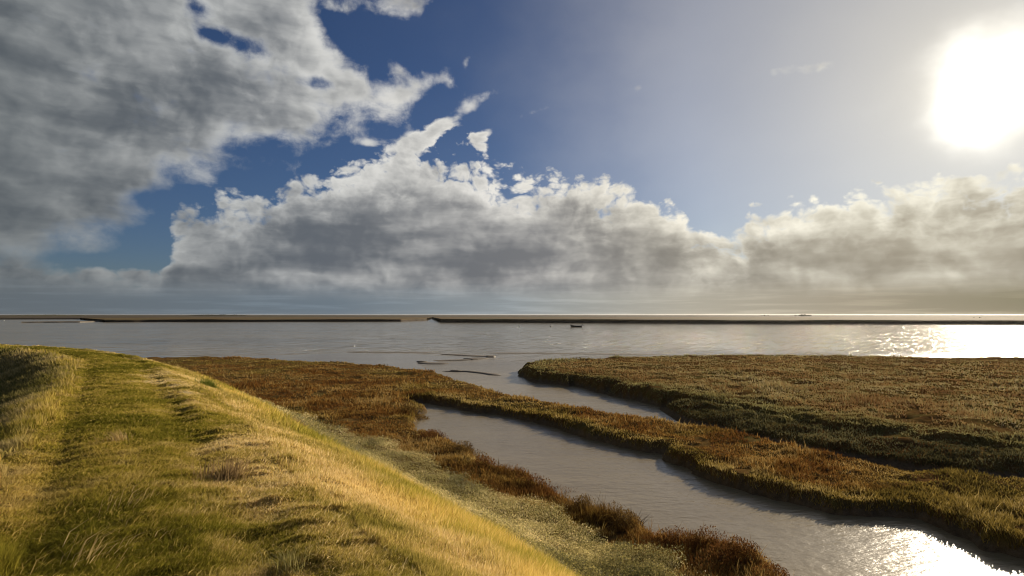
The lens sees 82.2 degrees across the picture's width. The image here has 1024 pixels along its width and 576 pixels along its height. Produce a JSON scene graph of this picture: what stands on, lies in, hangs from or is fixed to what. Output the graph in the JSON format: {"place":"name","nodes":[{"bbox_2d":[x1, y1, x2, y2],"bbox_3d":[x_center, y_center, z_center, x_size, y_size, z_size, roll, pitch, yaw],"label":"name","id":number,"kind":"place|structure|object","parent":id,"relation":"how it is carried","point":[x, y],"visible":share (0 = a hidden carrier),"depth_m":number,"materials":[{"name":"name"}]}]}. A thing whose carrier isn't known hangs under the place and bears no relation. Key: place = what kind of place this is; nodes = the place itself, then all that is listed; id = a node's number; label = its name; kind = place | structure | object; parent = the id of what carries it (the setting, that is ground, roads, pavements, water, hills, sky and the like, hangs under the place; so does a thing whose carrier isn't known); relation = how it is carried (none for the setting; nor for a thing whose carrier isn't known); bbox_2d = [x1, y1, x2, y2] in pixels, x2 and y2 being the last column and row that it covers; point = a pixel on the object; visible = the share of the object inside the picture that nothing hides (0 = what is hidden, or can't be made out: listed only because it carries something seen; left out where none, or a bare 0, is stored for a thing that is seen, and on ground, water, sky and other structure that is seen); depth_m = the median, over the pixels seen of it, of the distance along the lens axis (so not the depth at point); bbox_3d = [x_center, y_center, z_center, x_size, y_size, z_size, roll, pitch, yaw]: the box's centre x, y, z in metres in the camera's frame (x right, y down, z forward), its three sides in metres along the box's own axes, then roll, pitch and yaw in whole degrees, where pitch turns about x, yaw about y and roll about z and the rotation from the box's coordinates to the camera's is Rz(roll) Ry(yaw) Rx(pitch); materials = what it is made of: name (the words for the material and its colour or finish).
{"place":"outdoors","nodes":[
{"label":"outdoors","id":0,"kind":"place"},
{"bbox_2d":[21,321,101,322],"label":"mudbank","id":1,"kind":"structure","parent":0,"point":[56,321],"depth_m":339.32,"materials":[{"name":"soil"}]},
{"bbox_2d":[80,317,431,321],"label":"marsh","id":2,"kind":"structure","parent":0,"point":[272,319],"depth_m":379.27,"materials":[{"name":"brown plant"}]},
{"bbox_2d":[49,346,583,575],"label":"bank grass","id":3,"kind":"structure","parent":0,"point":[458,540],"depth_m":6.48,"materials":[{"name":"yellow plant"}]},
{"bbox_2d":[353,352,430,352],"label":"mudbank","id":4,"kind":"structure","parent":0,"point":[391,352],"depth_m":69.61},
{"bbox_2d":[418,362,448,363],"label":"mudbank","id":5,"kind":"structure","parent":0,"point":[432,363],"depth_m":53.77,"materials":[{"name":"soil"}]},
{"bbox_2d":[433,358,487,360],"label":"mudbank","id":6,"kind":"structure","parent":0,"point":[458,359],"depth_m":58.09,"materials":[{"name":"soil"}]},
{"bbox_2d":[441,354,484,356],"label":"mudbank","id":7,"kind":"structure","parent":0,"point":[465,355],"depth_m":64.36,"materials":[{"name":"soil"}]},
{"bbox_2d":[442,370,499,375],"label":"mudbank","id":8,"kind":"structure","parent":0,"point":[486,373],"depth_m":45.39,"materials":[{"name":"soil"}]},
{"bbox_2d":[0,319,1023,575],"bbox_3d":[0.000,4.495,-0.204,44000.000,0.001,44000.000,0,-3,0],"label":"water","id":9,"kind":"structure","parent":0,"point":[790,537],"depth_m":40.77,"materials":[{"name":"grey liquid"}]},
{"bbox_2d":[0,344,1023,575],"bbox_3d":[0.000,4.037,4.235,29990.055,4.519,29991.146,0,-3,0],"label":"ground","id":10,"kind":"structure","parent":0,"point":[407,361],"depth_m":20.52,"materials":[{"name":"brown plant"}]},
{"bbox_2d":[0,345,83,575],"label":"rough grass","id":11,"kind":"structure","parent":10,"relation":"on","point":[28,401],"depth_m":12.21,"materials":[{"name":"plant"}]},
{"bbox_2d":[29,520,177,575],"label":"grass tuft","id":12,"kind":"object","parent":10,"relation":"on","point":[89,555],"visible":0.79,"depth_m":3.94,"materials":[{"name":"green plant"}]},
{"bbox_2d":[93,430,132,440],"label":"grass tuft","id":13,"kind":"object","parent":10,"relation":"on","point":[117,436],"visible":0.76,"depth_m":7.56,"materials":[{"name":"beige plant"}]},
{"bbox_2d":[191,377,226,389],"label":"weed clump","id":14,"kind":"object","parent":10,"relation":"on","point":[208,383],"visible":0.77,"depth_m":15.87,"materials":[{"name":"green plant"}]},
{"bbox_2d":[0,344,430,575],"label":"path turf","id":15,"kind":"structure","parent":10,"relation":"on","point":[370,554],"depth_m":5.11,"materials":[{"name":"green plant"}]},
{"bbox_2d":[64,480,206,523],"bbox_3d":[-3.108,1.769,5.076,0.878,0.290,0.946,-1,-3,26],"label":"grass tuft","id":16,"kind":"object","parent":15,"relation":"on","point":[139,498],"visible":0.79,"depth_m":5.08,"materials":[{"name":"green plant"}]},
{"bbox_2d":[181,448,286,484],"bbox_3d":[-2.921,1.867,6.063,0.995,0.294,0.977,-1,-3,18],"label":"grass tuft","id":17,"kind":"object","parent":15,"relation":"on","point":[231,470],"visible":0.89,"depth_m":6.13,"materials":[{"name":"plant"}]},
{"bbox_2d":[249,532,322,575],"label":"grass tuft","id":18,"kind":"object","parent":15,"relation":"on","point":[285,564],"visible":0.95,"depth_m":3.90,"materials":[{"name":"green plant"}]},
{"bbox_2d":[283,413,314,428],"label":"grass tuft","id":19,"kind":"object","parent":10,"relation":"on","point":[295,419],"visible":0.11,"depth_m":17.48,"materials":[{"name":"yellow plant"}]},
{"bbox_2d":[388,404,429,420],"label":"marsh shrub","id":20,"kind":"object","parent":10,"relation":"on","point":[406,408],"visible":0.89,"depth_m":25.27,"materials":[{"name":"brown plant"}]},
{"bbox_2d":[412,429,449,440],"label":"marsh shrub","id":21,"kind":"object","parent":10,"relation":"on","point":[433,434],"visible":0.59,"depth_m":20.19,"materials":[{"name":"brown plant"}]},
{"bbox_2d":[430,438,491,461],"bbox_3d":[-1.584,5.030,18.150,1.923,0.788,1.217,0,-3,0],"label":"marsh shrub","id":22,"kind":"object","parent":10,"relation":"on","point":[463,448],"visible":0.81,"depth_m":18.15,"materials":[{"name":"brown plant"}]},
{"bbox_2d":[240,391,711,575],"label":"sea purslane","id":23,"kind":"object","parent":10,"relation":"on","point":[578,561],"visible":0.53,"depth_m":11.04,"materials":[{"name":"green plant"}]},
{"bbox_2d":[470,454,527,474],"bbox_3d":[-0.377,5.017,16.172,1.645,0.852,1.579,0,-3,0],"label":"marsh shrub","id":24,"kind":"object","parent":10,"relation":"on","point":[484,459],"visible":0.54,"depth_m":16.14,"materials":[{"name":"brown plant"}]},
{"bbox_2d":[509,471,575,493],"bbox_3d":[0.890,5.001,14.818,1.622,0.892,1.809,-2,-3,34],"label":"marsh shrub","id":25,"kind":"object","parent":10,"relation":"on","point":[540,480],"visible":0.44,"depth_m":14.42,"materials":[{"name":"brown plant"}]},
{"bbox_2d":[543,492,599,511],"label":"marsh shrub","id":26,"kind":"object","parent":10,"relation":"on","point":[581,502],"visible":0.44,"depth_m":12.64,"materials":[{"name":"brown plant"}]},
{"bbox_2d":[154,356,1023,575],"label":"saltmarsh","id":27,"kind":"structure","parent":10,"relation":"on","point":[961,503],"depth_m":16.41,"materials":[{"name":"brown plant"}]},
{"bbox_2d":[600,500,648,533],"bbox_3d":[2.325,4.758,11.879,1.218,0.744,1.234,0,-3,0],"label":"marsh shrub","id":28,"kind":"object","parent":10,"relation":"on","point":[622,519],"visible":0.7,"depth_m":11.74,"materials":[{"name":"brown plant"}]},
{"bbox_2d":[639,525,727,551],"bbox_3d":[3.127,4.689,10.768,1.692,0.731,0.982,0,-3,0],"label":"marsh shrub","id":29,"kind":"object","parent":10,"relation":"on","point":[674,533],"visible":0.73,"depth_m":10.66,"materials":[{"name":"brown plant"}]},
{"bbox_2d":[688,534,766,573],"bbox_3d":[3.697,4.667,9.986,1.560,0.722,1.042,2,-3,-34],"label":"marsh shrub","id":30,"kind":"object","parent":10,"relation":"on","point":[738,546],"visible":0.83,"depth_m":9.98,"materials":[{"name":"brown plant"}]},
{"bbox_2d":[746,560,789,575],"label":"marsh shrub","id":31,"kind":"object","parent":10,"relation":"on","point":[782,572],"visible":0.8,"depth_m":9.41,"materials":[{"name":"brown plant"}]},
{"bbox_2d":[518,354,1023,473],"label":"island saltmarsh","id":32,"kind":"structure","parent":10,"relation":"on","point":[887,402],"depth_m":27.18,"materials":[{"name":"brown plant"}]},
{"bbox_2d":[0,315,1023,318],"bbox_3d":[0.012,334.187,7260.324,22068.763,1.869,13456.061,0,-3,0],"label":"shore","id":33,"kind":"structure","parent":0,"point":[67,316],"depth_m":1100.76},
{"bbox_2d":[11,314,85,315],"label":"scrub clump","id":34,"kind":"object","parent":33,"relation":"on","point":[46,315],"visible":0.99,"depth_m":1881.65,"materials":[{"name":"plant"}]},
{"bbox_2d":[190,314,246,315],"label":"scrub clump","id":35,"kind":"object","parent":33,"relation":"on","point":[218,315],"visible":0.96,"depth_m":1695.62,"materials":[{"name":"plant"}]},
{"bbox_2d":[0,0,1023,314],"label":"sky","id":36,"kind":"structure","parent":0,"point":[158,157],"materials":[{"name":"blue"}]},
{"bbox_2d":[498,352,666,354],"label":"mudbank","id":37,"kind":"structure","parent":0,"point":[579,353],"depth_m":67.67,"materials":[{"name":"soil"}]},
{"bbox_2d":[432,317,1023,324],"bbox_3d":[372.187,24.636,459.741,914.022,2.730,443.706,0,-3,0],"label":"marsh","id":38,"kind":"structure","parent":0,"point":[864,320],"depth_m":312.13,"materials":[{"name":"brown plant"}]}
]}

